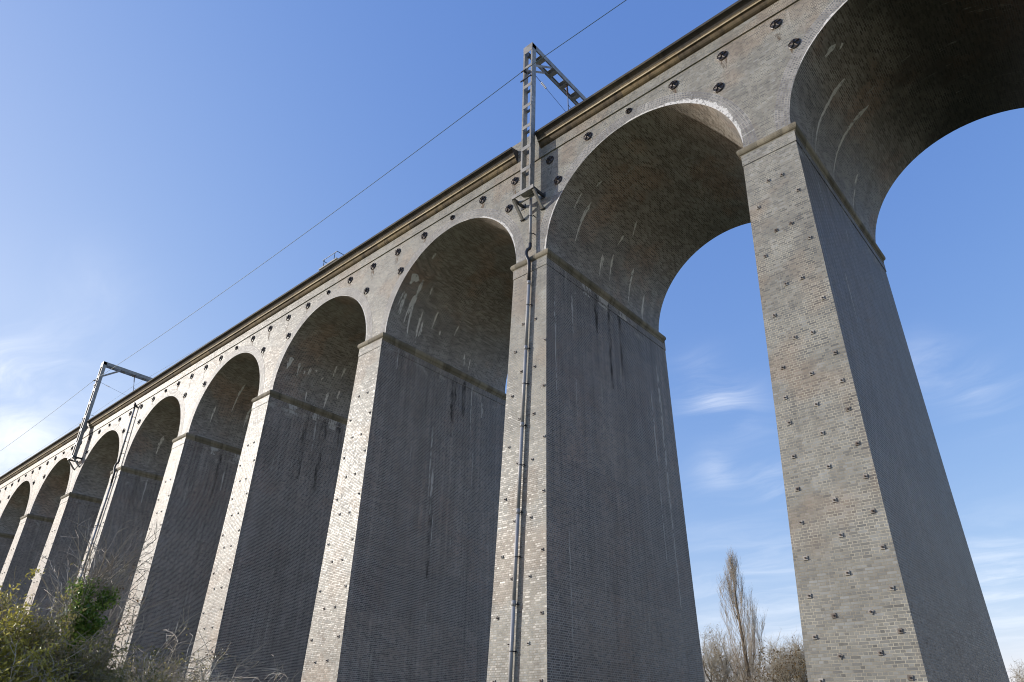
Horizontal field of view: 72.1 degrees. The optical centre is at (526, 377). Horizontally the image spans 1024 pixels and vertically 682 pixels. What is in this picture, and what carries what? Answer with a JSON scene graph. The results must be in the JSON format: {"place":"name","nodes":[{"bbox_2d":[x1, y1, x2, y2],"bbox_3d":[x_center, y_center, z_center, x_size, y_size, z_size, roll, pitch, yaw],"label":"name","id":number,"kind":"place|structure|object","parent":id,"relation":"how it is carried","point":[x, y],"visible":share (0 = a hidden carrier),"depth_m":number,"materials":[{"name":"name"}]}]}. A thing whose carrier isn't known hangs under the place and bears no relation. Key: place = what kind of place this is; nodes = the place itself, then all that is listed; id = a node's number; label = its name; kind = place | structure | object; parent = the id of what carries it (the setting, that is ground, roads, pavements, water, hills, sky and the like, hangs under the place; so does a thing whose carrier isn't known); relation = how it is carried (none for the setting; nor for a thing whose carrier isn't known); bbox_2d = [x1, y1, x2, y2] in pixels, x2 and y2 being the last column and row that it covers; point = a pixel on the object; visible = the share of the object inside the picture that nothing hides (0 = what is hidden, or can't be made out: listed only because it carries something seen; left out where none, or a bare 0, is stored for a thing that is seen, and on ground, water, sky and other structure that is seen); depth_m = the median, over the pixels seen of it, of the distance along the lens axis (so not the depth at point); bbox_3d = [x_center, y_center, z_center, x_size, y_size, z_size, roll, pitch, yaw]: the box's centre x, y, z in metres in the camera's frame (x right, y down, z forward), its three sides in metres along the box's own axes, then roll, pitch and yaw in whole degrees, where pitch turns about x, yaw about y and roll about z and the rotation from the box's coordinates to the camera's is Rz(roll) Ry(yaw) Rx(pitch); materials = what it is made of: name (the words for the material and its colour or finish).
{"place":"outdoors","nodes":[
{"label":"outdoors","id":0,"kind":"place"},
{"bbox_2d":[0,334,220,474],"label":"catenary wire","id":1,"kind":"object","parent":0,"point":[122,393],"visible":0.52,"depth_m":69.92,"materials":[{"name":"grey metal"}]},
{"bbox_2d":[0,0,1023,681],"label":"sky","id":2,"kind":"structure","parent":0,"point":[155,154],"materials":[{"name":"blue"}]},
{"label":"meadow ground","id":3,"kind":"structure","parent":0,"visible":0},
{"bbox_2d":[0,566,71,681],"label":"willow shrub","id":4,"kind":"object","parent":3,"relation":"on","point":[18,632],"visible":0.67,"depth_m":9.59,"materials":[{"name":"green plant"}]},
{"bbox_2d":[0,617,103,681],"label":"bramble bush","id":5,"kind":"object","parent":3,"relation":"on","point":[18,664],"visible":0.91,"depth_m":9.24,"materials":[{"name":"green plant"}]},
{"bbox_2d":[8,558,126,681],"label":"bare shrub","id":6,"kind":"object","parent":3,"relation":"on","point":[61,588],"visible":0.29,"depth_m":10.59,"materials":[{"name":"plant"}]},
{"bbox_2d":[0,560,135,681],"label":"willow shrub","id":7,"kind":"object","parent":3,"relation":"on","point":[41,632],"visible":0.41,"depth_m":10.14,"materials":[{"name":"green plant"}]},
{"bbox_2d":[28,507,168,679],"bbox_3d":[-6.836,4.391,10.623,2.326,4.823,1.872,-21,-34,36],"label":"ivy clad tree","id":8,"kind":"object","parent":3,"relation":"on","point":[85,627],"visible":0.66,"depth_m":11.01,"materials":[{"name":"green plant"}]},
{"bbox_2d":[27,554,178,676],"bbox_3d":[-6.875,4.937,11.082,2.461,4.264,2.299,-4,-28,10],"label":"bare shrub","id":9,"kind":"object","parent":3,"relation":"on","point":[119,593],"visible":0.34,"depth_m":11.31,"materials":[{"name":"brown plant"}]},
{"bbox_2d":[19,631,198,681],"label":"bramble bush","id":10,"kind":"object","parent":3,"relation":"on","point":[94,669],"visible":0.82,"depth_m":10.27,"materials":[{"name":"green plant"}]},
{"bbox_2d":[117,606,248,681],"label":"bramble bush","id":11,"kind":"object","parent":3,"relation":"on","point":[180,674],"visible":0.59,"depth_m":12.63,"materials":[{"name":"brown plant"}]},
{"bbox_2d":[126,637,257,681],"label":"bare shrub","id":12,"kind":"object","parent":3,"relation":"on","point":[167,658],"visible":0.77,"depth_m":12.20,"materials":[{"name":"brown plant"}]},
{"bbox_2d":[148,634,300,681],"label":"bramble bush","id":13,"kind":"object","parent":3,"relation":"on","point":[210,671],"visible":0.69,"depth_m":14.18,"materials":[{"name":"plant"}]},
{"bbox_2d":[0,0,1023,681],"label":"railway viaduct","id":14,"kind":"object","parent":3,"relation":"on","point":[316,476],"visible":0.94,"depth_m":30.91,"materials":[{"name":"brick"}]},
{"bbox_2d":[54,402,137,654],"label":"drainpipe","id":15,"kind":"object","parent":14,"relation":"attached to","point":[114,472],"visible":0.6,"depth_m":55.51,"materials":[{"name":"grey plastic"}]},
{"bbox_2d":[67,361,151,469],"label":"catenary portal","id":16,"kind":"object","parent":14,"relation":"attached to","point":[104,366],"visible":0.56,"depth_m":66.61,"materials":[{"name":"grey paint"}]},
{"bbox_2d":[319,251,343,270],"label":"refuge platform","id":17,"kind":"structure","parent":14,"relation":"on","point":[325,265],"depth_m":44.15,"materials":[{"name":"metal"}]},
{"bbox_2d":[508,197,535,681],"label":"drainpipe","id":18,"kind":"object","parent":14,"relation":"attached to","point":[516,556],"visible":1,"depth_m":26.26,"materials":[{"name":"grey metal"}]},
{"bbox_2d":[512,42,585,221],"bbox_3d":[3.339,-10.477,37.393,1.470,10.678,11.084,-21,-34,36],"label":"catenary portal","id":19,"kind":"object","parent":14,"relation":"attached to","point":[554,70],"visible":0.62,"depth_m":34.38,"materials":[{"name":"grey paint"}]},
{"bbox_2d":[2,0,625,449],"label":"feeder wire","id":20,"kind":"object","parent":19,"relation":"attached to","point":[368,186],"visible":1,"depth_m":41.57,"materials":[{"name":"grey metal"}]},
{"bbox_2d":[702,643,756,681],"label":"bare tree","id":21,"kind":"object","parent":3,"relation":"on","point":[713,664],"visible":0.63,"depth_m":75.84,"materials":[{"name":"brown plant"}]},
{"bbox_2d":[700,623,767,681],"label":"bare tree","id":22,"kind":"object","parent":3,"relation":"on","point":[714,646],"visible":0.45,"depth_m":84.73,"materials":[{"name":"brown plant"}]},
{"bbox_2d":[715,548,770,681],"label":"poplar tree","id":23,"kind":"object","parent":3,"relation":"on","point":[750,634],"visible":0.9,"depth_m":81.91,"materials":[{"name":"brown plant"}]},
{"bbox_2d":[706,664,783,681],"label":"bare tree","id":24,"kind":"object","parent":3,"relation":"on","point":[745,678],"visible":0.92,"depth_m":70.11,"materials":[{"name":"brown plant"}]},
{"bbox_2d":[737,635,807,681],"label":"bare tree","id":25,"kind":"object","parent":3,"relation":"on","point":[798,676],"visible":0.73,"depth_m":68.71,"materials":[{"name":"brown plant"}]},
{"bbox_2d":[749,630,805,681],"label":"bare tree","id":26,"kind":"object","parent":3,"relation":"on","point":[782,650],"visible":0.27,"depth_m":73.89,"materials":[{"name":"brown plant"}]},
{"bbox_2d":[1006,660,1023,681],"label":"bare tree","id":27,"kind":"object","parent":3,"relation":"on","point":[1020,678],"visible":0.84,"depth_m":54.25,"materials":[{"name":"brown plant"}]}
]}

